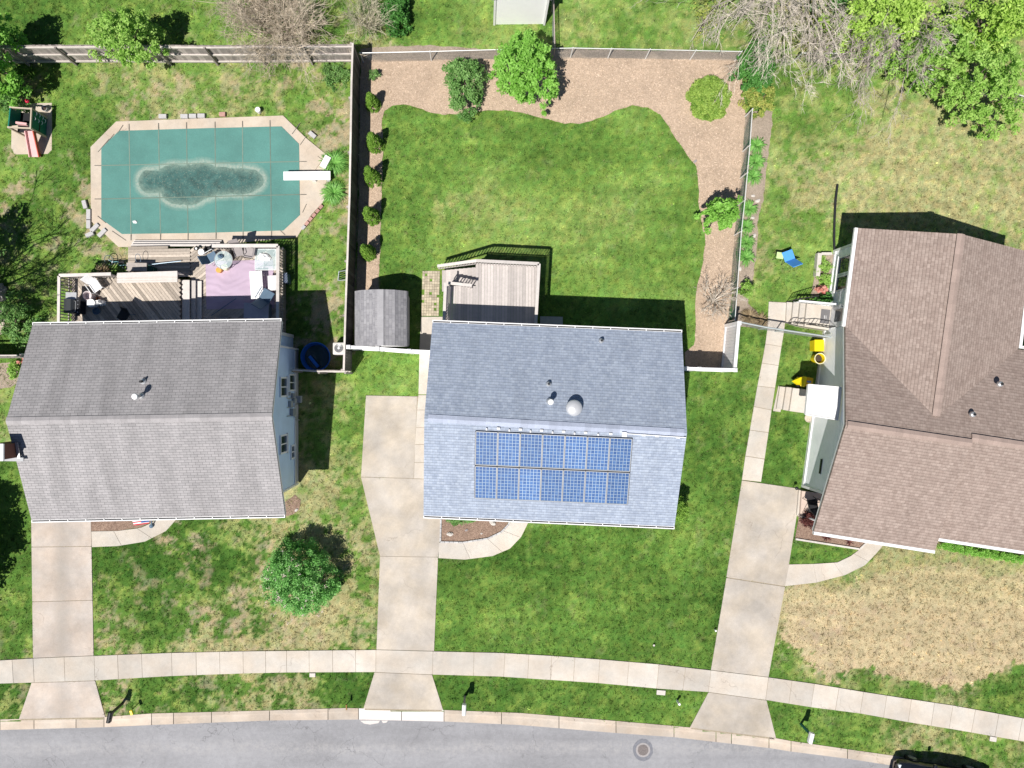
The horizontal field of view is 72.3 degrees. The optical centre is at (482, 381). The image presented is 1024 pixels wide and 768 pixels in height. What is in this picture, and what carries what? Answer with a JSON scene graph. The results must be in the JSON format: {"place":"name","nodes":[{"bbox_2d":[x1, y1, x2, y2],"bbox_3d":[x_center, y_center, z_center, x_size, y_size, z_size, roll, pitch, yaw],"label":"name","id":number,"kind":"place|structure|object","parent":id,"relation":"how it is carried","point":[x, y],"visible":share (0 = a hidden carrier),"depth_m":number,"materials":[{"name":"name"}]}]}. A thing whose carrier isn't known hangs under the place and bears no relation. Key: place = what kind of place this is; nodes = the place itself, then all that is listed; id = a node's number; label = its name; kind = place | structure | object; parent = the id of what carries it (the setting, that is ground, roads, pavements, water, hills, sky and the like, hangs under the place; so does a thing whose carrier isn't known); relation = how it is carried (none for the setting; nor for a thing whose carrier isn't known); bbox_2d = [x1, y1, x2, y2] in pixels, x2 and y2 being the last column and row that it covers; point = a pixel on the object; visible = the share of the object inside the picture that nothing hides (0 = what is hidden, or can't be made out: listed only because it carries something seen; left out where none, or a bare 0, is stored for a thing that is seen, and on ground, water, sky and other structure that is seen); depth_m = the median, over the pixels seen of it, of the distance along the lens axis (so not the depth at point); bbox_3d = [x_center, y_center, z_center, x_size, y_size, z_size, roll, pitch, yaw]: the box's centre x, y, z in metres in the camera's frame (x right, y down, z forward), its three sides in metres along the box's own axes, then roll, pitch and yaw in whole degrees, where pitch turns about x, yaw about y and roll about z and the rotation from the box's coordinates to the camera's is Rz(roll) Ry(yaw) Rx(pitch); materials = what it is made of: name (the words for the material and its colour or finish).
{"place":"outdoors","nodes":[
{"label":"outdoors","id":0,"kind":"place"},
{"bbox_2d":[19,520,104,718],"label":"driveway","id":1,"kind":"structure","parent":0,"point":[62,623],"depth_m":34.97,"materials":[{"name":"concrete"}]},
{"bbox_2d":[361,395,442,709],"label":"driveway","id":2,"kind":"structure","parent":0,"point":[402,526],"depth_m":34.97,"materials":[{"name":"concrete"}]},
{"bbox_2d":[421,271,439,315],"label":"paver patio","id":3,"kind":"structure","parent":0,"point":[429,299],"depth_m":34.97,"materials":[{"name":"beige stone"}]},
{"bbox_2d":[0,719,891,767],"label":"road","id":4,"kind":"structure","parent":0,"point":[358,743],"depth_m":35.13,"materials":[{"name":"grey asphalt"}]},
{"bbox_2d":[633,739,652,760],"bbox_3d":[8.053,18.495,35.128,1.006,0.044,1.131,0,90,0],"label":"manhole cover","id":5,"kind":"object","parent":4,"relation":"on","point":[642,749],"visible":1,"depth_m":35.12,"materials":[{"name":"metal"}]},
{"bbox_2d":[892,754,974,767],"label":"parked car","id":6,"kind":"object","parent":4,"relation":"on","point":[908,761],"visible":1,"depth_m":34.48,"materials":[{"name":"black paint"}]},
{"bbox_2d":[0,0,1023,767],"bbox_3d":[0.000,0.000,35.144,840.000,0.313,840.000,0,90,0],"label":"ground","id":7,"kind":"structure","parent":0,"point":[662,286],"depth_m":35.00,"materials":[{"name":"green plant"}]},
{"bbox_2d":[0,362,18,388],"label":"soil patch","id":8,"kind":"object","parent":7,"relation":"on","point":[4,384],"visible":0.61,"depth_m":34.98,"materials":[{"name":"brown soil"}]},
{"bbox_2d":[6,359,20,379],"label":"garden plant","id":9,"kind":"object","parent":8,"relation":"on","point":[13,367],"visible":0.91,"depth_m":34.65,"materials":[{"name":"green plant"}]},
{"bbox_2d":[0,77,31,112],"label":"leafy shrub","id":10,"kind":"object","parent":7,"relation":"on","point":[5,105],"visible":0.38,"depth_m":34.46,"materials":[{"name":"green plant"}]},
{"bbox_2d":[0,12,32,106],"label":"leafy tree","id":11,"kind":"object","parent":7,"relation":"on","point":[12,88],"visible":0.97,"depth_m":33.02,"materials":[{"name":"green plant"}]},
{"bbox_2d":[0,290,41,348],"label":"leafy shrub","id":12,"kind":"object","parent":7,"relation":"on","point":[9,330],"visible":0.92,"depth_m":34.17,"materials":[{"name":"green plant"}]},
{"bbox_2d":[11,103,51,153],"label":"play slab","id":13,"kind":"structure","parent":7,"relation":"on","point":[18,144],"depth_m":34.98,"materials":[{"name":"concrete"}]},
{"bbox_2d":[7,99,47,156],"bbox_3d":[-22.257,-12.474,34.350,1.262,1.300,2.662,0,90,0],"label":"play set","id":14,"kind":"object","parent":13,"relation":"on","point":[32,123],"visible":1,"depth_m":34.26,"materials":[{"name":"green plastic"}]},
{"bbox_2d":[91,520,152,530],"bbox_3d":[-17.843,6.846,35.016,3.525,0.068,1.260,0,90,0],"label":"front bed","id":15,"kind":"object","parent":7,"relation":"on","point":[108,525],"visible":0.39,"depth_m":34.98,"materials":[{"name":"brown soil"}]},
{"bbox_2d":[85,5,169,70],"bbox_3d":[-16.965,-16.260,33.055,4.199,3.892,2.604,0,90,0],"label":"leafy tree","id":16,"kind":"object","parent":7,"relation":"on","point":[124,26],"visible":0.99,"depth_m":32.44,"materials":[{"name":"green plant"}]},
{"bbox_2d":[91,520,174,546],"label":"walkway","id":17,"kind":"structure","parent":7,"relation":"on","point":[119,538],"depth_m":34.96,"materials":[{"name":"concrete"}]},
{"bbox_2d":[0,318,301,522],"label":"house","id":18,"kind":"structure","parent":7,"relation":"on","point":[143,420],"depth_m":30.56,"materials":[{"name":"grey"}]},
{"bbox_2d":[279,376,287,397],"bbox_3d":[-9.153,0.253,32.273,0.106,1.115,1.010,0,90,0],"label":"window","id":19,"kind":"structure","parent":18,"relation":"in","point":[283,381],"depth_m":32.31,"materials":[{"name":"clear glass"}]},
{"bbox_2d":[279,433,287,454],"bbox_3d":[-9.153,2.879,32.273,0.106,1.115,0.960,0,90,0],"label":"window","id":20,"kind":"structure","parent":18,"relation":"in","point":[283,439],"depth_m":32.31,"materials":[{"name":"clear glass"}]},
{"bbox_2d":[57,240,285,332],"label":"deck","id":21,"kind":"structure","parent":7,"relation":"on","point":[163,292],"depth_m":33.85,"materials":[{"name":"brown wood"}]},
{"bbox_2d":[64,292,85,315],"bbox_3d":[-19.341,-3.647,33.252,0.675,1.045,1.110,1,90,0],"label":"gas grill","id":22,"kind":"object","parent":21,"relation":"on","point":[73,304],"visible":1,"depth_m":32.98,"materials":[{"name":"black metal"}]},
{"bbox_2d":[80,274,107,294],"bbox_3d":[-18.526,-4.620,33.374,0.612,0.956,0.764,-35,90,0],"label":"patio chair","id":23,"kind":"object","parent":21,"relation":"on","point":[94,284],"visible":1,"depth_m":33.34,"materials":[{"name":"white plastic"}]},
{"bbox_2d":[126,263,147,271],"bbox_3d":[-16.732,-5.545,34.125,0.980,0.550,0.400,1,90,0],"label":"deck box","id":24,"kind":"object","parent":21,"relation":"on","point":[136,267],"visible":0.94,"depth_m":33.85,"materials":[{"name":"beige plastic"}]},
{"bbox_2d":[197,249,221,266],"bbox_3d":[-13.199,-5.974,33.924,0.764,0.956,0.613,-30,90,0],"label":"patio chair","id":25,"kind":"object","parent":21,"relation":"on","point":[208,259],"visible":1,"depth_m":33.92,"materials":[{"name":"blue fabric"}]},
{"bbox_2d":[206,259,274,309],"bbox_3d":[-11.914,-4.766,34.392,3.390,0.015,2.456,0,90,0],"label":"rug","id":26,"kind":"object","parent":21,"relation":"on","point":[224,288],"visible":0.85,"depth_m":34.38,"materials":[{"name":"pink fabric"}]},
{"bbox_2d":[249,271,264,298],"bbox_3d":[-10.945,-4.673,34.142,0.605,0.515,1.350,-4,90,0],"label":"lounge chair","id":27,"kind":"object","parent":26,"relation":"on","point":[255,277],"visible":0.94,"depth_m":33.88,"materials":[{"name":"white plastic"}]},
{"bbox_2d":[251,286,275,309],"bbox_3d":[-10.532,-3.999,33.828,0.729,1.148,1.031,30,90,0],"label":"patio chair","id":28,"kind":"object","parent":26,"relation":"on","point":[264,299],"visible":0.97,"depth_m":33.83,"materials":[{"name":"blue fabric"}]},
{"bbox_2d":[244,303,271,318],"bbox_3d":[-10.929,-3.409,34.100,1.200,0.600,0.750,2,90,0],"label":"deck box","id":29,"kind":"object","parent":21,"relation":"on","point":[251,311],"visible":0.75,"depth_m":33.80,"materials":[{"name":"blue plastic"}]},
{"bbox_2d":[0,44,360,65],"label":"wood fence","id":30,"kind":"object","parent":7,"relation":"on","point":[76,54],"visible":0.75,"depth_m":34.00,"materials":[{"name":"grey wood"}]},
{"bbox_2d":[91,116,327,246],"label":"swimming pool","id":31,"kind":"structure","parent":7,"relation":"in","point":[203,179],"depth_m":34.92,"materials":[{"name":"concrete"}]},
{"bbox_2d":[283,171,330,181],"bbox_3d":[-8.650,-10.140,34.708,2.321,0.465,0.454,0,90,0],"label":"diving board","id":32,"kind":"object","parent":31,"relation":"on","point":[314,176],"visible":1,"depth_m":34.48,"materials":[{"name":"white plastic"}]},
{"bbox_2d":[179,0,304,37],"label":"bare tree","id":33,"kind":"object","parent":7,"relation":"on","point":[241,3],"visible":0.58,"depth_m":33.12,"materials":[{"name":"brown plant"}]},
{"bbox_2d":[202,0,367,95],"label":"bare tree","id":34,"kind":"object","parent":7,"relation":"on","point":[277,35],"visible":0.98,"depth_m":32.90,"materials":[{"name":"brown plant"}]},
{"bbox_2d":[285,495,300,515],"bbox_3d":[-9.634,6.301,35.017,1.328,0.065,0.755,-36,90,0],"label":"mulch patch","id":35,"kind":"object","parent":7,"relation":"on","point":[289,511],"visible":0.66,"depth_m":34.98,"materials":[{"name":"brown soil"}]},
{"bbox_2d":[260,536,344,624],"bbox_3d":[-8.807,9.568,33.476,4.004,3.058,3.966,0,90,0],"label":"round bush","id":36,"kind":"object","parent":7,"relation":"on","point":[291,563],"visible":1,"depth_m":33.16,"materials":[{"name":"green plant"}]},
{"bbox_2d":[301,342,329,370],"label":"paddling pool","id":37,"kind":"structure","parent":7,"relation":"on","point":[318,352],"depth_m":34.90,"materials":[{"name":"blue plastic"}]},
{"bbox_2d":[320,178,347,206],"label":"daylily clump","id":38,"kind":"object","parent":7,"relation":"on","point":[333,192],"visible":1,"depth_m":34.76,"materials":[{"name":"green plant"}]},
{"bbox_2d":[320,148,348,177],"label":"daylily clump","id":39,"kind":"object","parent":7,"relation":"on","point":[335,164],"visible":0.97,"depth_m":34.77,"materials":[{"name":"green plant"}]},
{"bbox_2d":[321,62,350,91],"bbox_3d":[-7.245,-15.218,34.731,1.596,0.540,1.457,-15,90,0],"label":"leafy shrub","id":40,"kind":"object","parent":7,"relation":"on","point":[327,71],"visible":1,"depth_m":34.75,"materials":[{"name":"green plant"}]},
{"bbox_2d":[341,42,359,370],"bbox_3d":[-6.381,-8.295,34.062,0.236,1.875,15.591,2,90,0],"label":"wood fence","id":41,"kind":"object","parent":7,"relation":"on","point":[348,315],"visible":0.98,"depth_m":33.78,"materials":[{"name":"wood"}]},
{"bbox_2d":[337,0,395,47],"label":"bare shrub","id":42,"kind":"object","parent":7,"relation":"on","point":[368,25],"visible":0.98,"depth_m":33.87,"materials":[{"name":"plant"}]},
{"bbox_2d":[355,289,409,346],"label":"shed","id":43,"kind":"structure","parent":7,"relation":"on","point":[382,317],"depth_m":32.80,"materials":[{"name":"grey"}]},
{"bbox_2d":[346,345,429,353],"bbox_3d":[-4.277,-1.507,34.025,4.355,1.950,0.231,3,90,0],"label":"vinyl fence","id":44,"kind":"object","parent":7,"relation":"on","point":[378,348],"visible":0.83,"depth_m":33.17,"materials":[{"name":"white plastic"}]},
{"bbox_2d":[380,0,412,37],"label":"leafy shrub","id":45,"kind":"object","parent":7,"relation":"on","point":[399,15],"visible":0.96,"depth_m":34.09,"materials":[{"name":"green plant"}]},
{"bbox_2d":[359,708,443,723],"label":"painted kerb","id":46,"kind":"structure","parent":7,"relation":"on","point":[364,714],"depth_m":35.10,"materials":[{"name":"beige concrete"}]},
{"bbox_2d":[414,317,442,478],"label":"walkway","id":47,"kind":"structure","parent":7,"relation":"on","point":[425,332],"depth_m":34.96,"materials":[{"name":"concrete"}]},
{"bbox_2d":[441,519,507,540],"bbox_3d":[-0.346,7.331,35.016,3.501,0.068,1.329,0,90,0],"label":"front bed","id":48,"kind":"object","parent":7,"relation":"on","point":[487,529],"visible":0.54,"depth_m":34.98,"materials":[{"name":"brown soil"}]},
{"bbox_2d":[439,519,509,542],"bbox_3d":[-0.322,7.372,34.955,3.654,0.080,1.414,0,90,0],"label":"bed edging","id":49,"kind":"object","parent":48,"relation":"on","point":[498,533],"visible":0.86,"depth_m":34.91,"materials":[{"name":"concrete"}]},
{"bbox_2d":[0,708,961,767],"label":"kerb","id":50,"kind":"structure","parent":7,"relation":"on","point":[483,717],"depth_m":35.10,"materials":[{"name":"concrete"}]},
{"bbox_2d":[438,522,527,559],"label":"walkway","id":51,"kind":"structure","parent":7,"relation":"on","point":[509,537],"depth_m":34.96,"materials":[{"name":"concrete"}]},
{"bbox_2d":[437,259,540,323],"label":"deck","id":52,"kind":"structure","parent":7,"relation":"on","point":[500,293],"depth_m":33.35,"materials":[{"name":"brown wood"}]},
{"bbox_2d":[493,0,548,25],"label":"shed","id":53,"kind":"structure","parent":7,"relation":"on","point":[520,11],"depth_m":33.81,"materials":[{"name":"grey"}]},
{"bbox_2d":[356,58,744,367],"bbox_3d":[3.413,-8.377,35.014,19.442,0.072,15.583,0,90,0],"label":"mulch bed","id":54,"kind":"object","parent":7,"relation":"on","point":[423,90],"visible":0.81,"depth_m":34.98,"materials":[{"name":"brown wood"}]},
{"bbox_2d":[359,244,376,262],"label":"arborvitae","id":55,"kind":"object","parent":54,"relation":"on","point":[369,250],"visible":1,"depth_m":34.08,"materials":[{"name":"green plant"}]},
{"bbox_2d":[362,206,380,225],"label":"arborvitae","id":56,"kind":"object","parent":54,"relation":"on","point":[367,214],"visible":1,"depth_m":34.15,"materials":[{"name":"green plant"}]},
{"bbox_2d":[363,165,382,187],"bbox_3d":[-5.429,-10.065,33.958,0.979,2.165,0.931,0,90,0],"label":"arborvitae","id":57,"kind":"object","parent":54,"relation":"on","point":[370,173],"visible":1,"depth_m":34.02,"materials":[{"name":"green plant"}]},
{"bbox_2d":[365,92,380,112],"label":"arborvitae","id":58,"kind":"object","parent":54,"relation":"on","point":[371,99],"visible":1,"depth_m":34.28,"materials":[{"name":"green plant"}]},
{"bbox_2d":[366,131,384,153],"bbox_3d":[-5.320,-11.772,34.119,0.969,1.860,0.912,0,90,0],"label":"arborvitae","id":59,"kind":"object","parent":54,"relation":"on","point":[373,138],"visible":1,"depth_m":34.25,"materials":[{"name":"green plant"}]},
{"bbox_2d":[442,56,490,123],"bbox_3d":[-0.780,-14.243,33.971,2.489,2.062,3.157,0,90,0],"label":"leafy shrub","id":60,"kind":"object","parent":54,"relation":"on","point":[467,69],"visible":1,"depth_m":33.74,"materials":[{"name":"green plant"}]},
{"bbox_2d":[488,28,559,115],"bbox_3d":[2.282,-14.681,33.047,3.567,3.916,3.049,38,90,0],"label":"leafy tree","id":61,"kind":"object","parent":54,"relation":"on","point":[531,47],"visible":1,"depth_m":32.36,"materials":[{"name":"green plant"}]},
{"bbox_2d":[685,74,731,121],"bbox_3d":[11.213,-14.042,34.515,2.275,0.974,2.394,0,90,0],"label":"juniper shrub","id":62,"kind":"object","parent":54,"relation":"on","point":[702,94],"visible":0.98,"depth_m":34.32,"materials":[{"name":"green plant"}]},
{"bbox_2d":[694,195,743,234],"bbox_3d":[11.423,-8.007,33.584,2.181,2.838,1.815,0,90,0],"label":"leafy tree","id":63,"kind":"object","parent":54,"relation":"on","point":[728,218],"visible":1,"depth_m":33.03,"materials":[{"name":"green plant"}]},
{"bbox_2d":[694,274,747,322],"bbox_3d":[11.426,-4.151,34.118,2.200,1.758,2.499,-35,90,0],"label":"bare shrub","id":64,"kind":"object","parent":54,"relation":"on","point":[713,300],"visible":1,"depth_m":34.27,"materials":[{"name":"brown plant"}]},
{"bbox_2d":[727,108,752,321],"bbox_3d":[12.676,-8.113,34.475,0.114,1.050,10.344,5,90,0],"label":"wire fence","id":65,"kind":"object","parent":54,"relation":"on","point":[744,191],"visible":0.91,"depth_m":34.29,"materials":[{"name":"grey metal"}]},
{"bbox_2d":[359,45,742,62],"bbox_3d":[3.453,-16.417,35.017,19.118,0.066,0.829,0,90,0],"label":"wire fence","id":66,"kind":"object","parent":7,"relation":"on","point":[405,49],"visible":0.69,"depth_m":34.98,"materials":[{"name":"grey metal"}]},
{"bbox_2d":[540,316,562,324],"bbox_3d":[3.438,-2.812,34.950,1.125,0.100,0.875,0,90,0],"label":"stone pad","id":67,"kind":"object","parent":7,"relation":"on","point":[551,320],"visible":0.43,"depth_m":34.90,"materials":[{"name":"concrete"}]},
{"bbox_2d":[423,320,686,528],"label":"house","id":68,"kind":"structure","parent":7,"relation":"on","point":[555,424],"depth_m":30.48,"materials":[{"name":"grey"}]},
{"bbox_2d":[675,495,689,522],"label":"clipped shrub","id":69,"kind":"object","parent":7,"relation":"on","point":[682,512],"visible":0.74,"depth_m":33.56,"materials":[{"name":"green plant"}]},
{"bbox_2d":[689,0,724,43],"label":"budding shrub","id":70,"kind":"object","parent":7,"relation":"on","point":[701,15],"visible":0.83,"depth_m":33.85,"materials":[{"name":"green plant"}]},
{"bbox_2d":[684,321,741,371],"bbox_3d":[10.899,-1.659,34.025,2.702,1.950,2.418,0,90,0],"label":"vinyl fence","id":71,"kind":"object","parent":7,"relation":"on","point":[731,336],"visible":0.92,"depth_m":33.69,"materials":[{"name":"white plastic"}]},
{"bbox_2d":[632,0,861,107],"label":"bare tree","id":72,"kind":"object","parent":7,"relation":"on","point":[797,5],"visible":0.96,"depth_m":31.94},
{"bbox_2d":[731,110,772,326],"bbox_3d":[13.618,-8.123,35.016,2.360,0.068,10.850,0,90,0],"label":"planting bed","id":73,"kind":"object","parent":7,"relation":"on","point":[761,127],"visible":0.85,"depth_m":34.98,"materials":[{"name":"soil"}]},
{"bbox_2d":[735,279,754,298],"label":"leafy shrub","id":74,"kind":"object","parent":73,"relation":"on","point":[747,293],"visible":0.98,"depth_m":34.39,"materials":[{"name":"green plant"}]},
{"bbox_2d":[737,248,755,267],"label":"daylily clump","id":75,"kind":"object","parent":73,"relation":"on","point":[746,256],"visible":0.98,"depth_m":34.81,"materials":[{"name":"green plant"}]},
{"bbox_2d":[738,308,759,327],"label":"dry grass clump","id":76,"kind":"object","parent":73,"relation":"on","point":[749,315],"visible":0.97,"depth_m":34.87,"materials":[{"name":"beige plant"}]},
{"bbox_2d":[748,151,766,170],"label":"daylily clump","id":77,"kind":"object","parent":73,"relation":"on","point":[756,161],"visible":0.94,"depth_m":34.81,"materials":[{"name":"green plant"}]},
{"bbox_2d":[728,37,777,96],"bbox_3d":[13.257,-15.347,34.097,2.330,1.807,2.978,0,90,0],"label":"leafy shrub","id":78,"kind":"object","parent":7,"relation":"on","point":[756,80],"visible":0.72,"depth_m":33.83,"materials":[{"name":"green plant"}]},
{"bbox_2d":[737,85,775,119],"bbox_3d":[13.570,-13.812,34.387,1.882,1.228,1.675,0,90,0],"label":"leafy shrub","id":79,"kind":"object","parent":7,"relation":"on","point":[767,99],"visible":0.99,"depth_m":34.17,"materials":[{"name":"green plant"}]},
{"bbox_2d":[742,302,785,481],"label":"walkway","id":80,"kind":"structure","parent":7,"relation":"on","point":[756,447],"depth_m":34.96,"materials":[{"name":"concrete"}]},
{"bbox_2d":[741,322,831,338],"bbox_3d":[14.670,-2.495,34.425,4.526,1.150,0.126,9,90,0],"label":"wire fence","id":81,"kind":"object","parent":7,"relation":"on","point":[783,330],"visible":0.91,"depth_m":33.89,"materials":[{"name":"grey metal"}]},
{"bbox_2d":[781,249,802,266],"bbox_3d":[15.154,-6.056,34.476,0.620,1.052,0.936,-20,90,0],"label":"patio chair","id":82,"kind":"object","parent":7,"relation":"on","point":[789,258],"visible":0.99,"depth_m":34.52,"materials":[{"name":"blue metal"}]},
{"bbox_2d":[787,11,850,51],"bbox_3d":[16.818,-16.995,33.958,3.947,2.091,2.036,0,90,0],"label":"budding shrub","id":83,"kind":"object","parent":7,"relation":"on","point":[825,32],"visible":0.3,"depth_m":33.89,"materials":[{"name":"green plant"}]},
{"bbox_2d":[811,254,832,297],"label":"planter soil","id":84,"kind":"structure","parent":7,"relation":"on","point":[816,281],"depth_m":34.97,"materials":[{"name":"brown soil"}]},
{"bbox_2d":[813,252,831,276],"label":"planter wall","id":85,"kind":"structure","parent":84,"relation":"on","point":[817,261],"depth_m":34.74,"materials":[{"name":"stone"}]},
{"bbox_2d":[814,255,833,287],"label":"garden plant","id":86,"kind":"object","parent":84,"relation":"on","point":[826,280],"visible":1,"depth_m":34.71,"materials":[{"name":"green plant"}]},
{"bbox_2d":[795,518,863,547],"bbox_3d":[17.584,7.186,35.016,3.708,0.068,1.969,9,90,0],"label":"front bed","id":87,"kind":"object","parent":7,"relation":"on","point":[803,532],"visible":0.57,"depth_m":34.98,"materials":[{"name":"brown soil"}]},
{"bbox_2d":[785,543,882,585],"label":"walkway","id":88,"kind":"structure","parent":7,"relation":"on","point":[797,574],"depth_m":34.96,"materials":[{"name":"concrete"}]},
{"bbox_2d":[823,21,896,70],"bbox_3d":[17.913,-16.042,33.233,3.471,3.539,1.595,0,90,0],"label":"leafy tree","id":89,"kind":"object","parent":7,"relation":"on","point":[866,48],"visible":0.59,"depth_m":33.02,"materials":[{"name":"green plant"}]},
{"bbox_2d":[752,0,976,142],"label":"bare tree","id":90,"kind":"object","parent":7,"relation":"on","point":[894,46],"visible":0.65,"depth_m":32.10,"materials":[{"name":"brown plant"}]},
{"bbox_2d":[811,0,948,56],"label":"leafy tree","id":91,"kind":"object","parent":7,"relation":"on","point":[899,14],"visible":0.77,"depth_m":31.63,"materials":[{"name":"green plant"}]},
{"bbox_2d":[776,228,1023,553],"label":"house","id":92,"kind":"structure","parent":7,"relation":"on","point":[910,401],"depth_m":31.38,"materials":[{"name":"brown"}]},
{"bbox_2d":[829,303,843,327],"bbox_3d":[17.095,-3.182,33.337,0.104,2.085,1.110,8,90,0],"label":"door","id":93,"kind":"structure","parent":92,"relation":"in","point":[837,310],"depth_m":33.75,"materials":[{"name":"metal"}]},
{"bbox_2d":[833,273,847,292],"bbox_3d":[17.314,-4.756,33.773,0.105,1.165,0.860,8,90,0],"label":"window","id":94,"kind":"structure","parent":92,"relation":"in","point":[840,282],"depth_m":33.90,"materials":[{"name":"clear glass"}]},
{"bbox_2d":[835,254,849,275],"bbox_3d":[17.434,-5.631,33.773,0.105,1.215,1.010,8,90,0],"label":"window","id":95,"kind":"structure","parent":92,"relation":"in","point":[842,266],"depth_m":33.93,"materials":[{"name":"clear glass"}]},
{"bbox_2d":[870,48,937,87],"bbox_3d":[20.089,-15.229,33.496,3.052,3.011,1.670,19,90,0],"label":"leafy tree","id":96,"kind":"object","parent":7,"relation":"on","point":[919,64],"visible":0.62,"depth_m":33.28,"materials":[{"name":"green plant"}]},
{"bbox_2d":[882,22,984,105],"bbox_3d":[21.441,-15.033,32.928,4.061,4.163,3.016,38,90,0],"label":"leafy tree","id":97,"kind":"object","parent":7,"relation":"on","point":[940,62],"visible":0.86,"depth_m":32.26,"materials":[{"name":"green plant"}]},
{"bbox_2d":[928,31,1023,141],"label":"leafy tree","id":98,"kind":"object","parent":7,"relation":"on","point":[998,75],"visible":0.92,"depth_m":32.27,"materials":[{"name":"green plant"}]},
{"bbox_2d":[939,0,1023,63],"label":"leafy tree","id":99,"kind":"object","parent":7,"relation":"on","point":[1008,14],"visible":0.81,"depth_m":31.61,"materials":[{"name":"green plant"}]},
{"bbox_2d":[0,650,1023,740],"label":"sidewalk","id":100,"kind":"structure","parent":0,"point":[127,666],"depth_m":34.96,"materials":[{"name":"concrete"}]},
{"bbox_2d":[12,302,1019,738],"bbox_3d":[-1.624,8.170,35.028,79.954,0.104,24.336,0,90,0],"label":"joint fill","id":101,"kind":"object","parent":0,"point":[432,666],"visible":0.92,"depth_m":34.98,"materials":[{"name":"grey"}]},
{"bbox_2d":[690,481,800,737],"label":"driveway","id":102,"kind":"structure","parent":0,"point":[763,534],"depth_m":34.97,"materials":[{"name":"concrete"}]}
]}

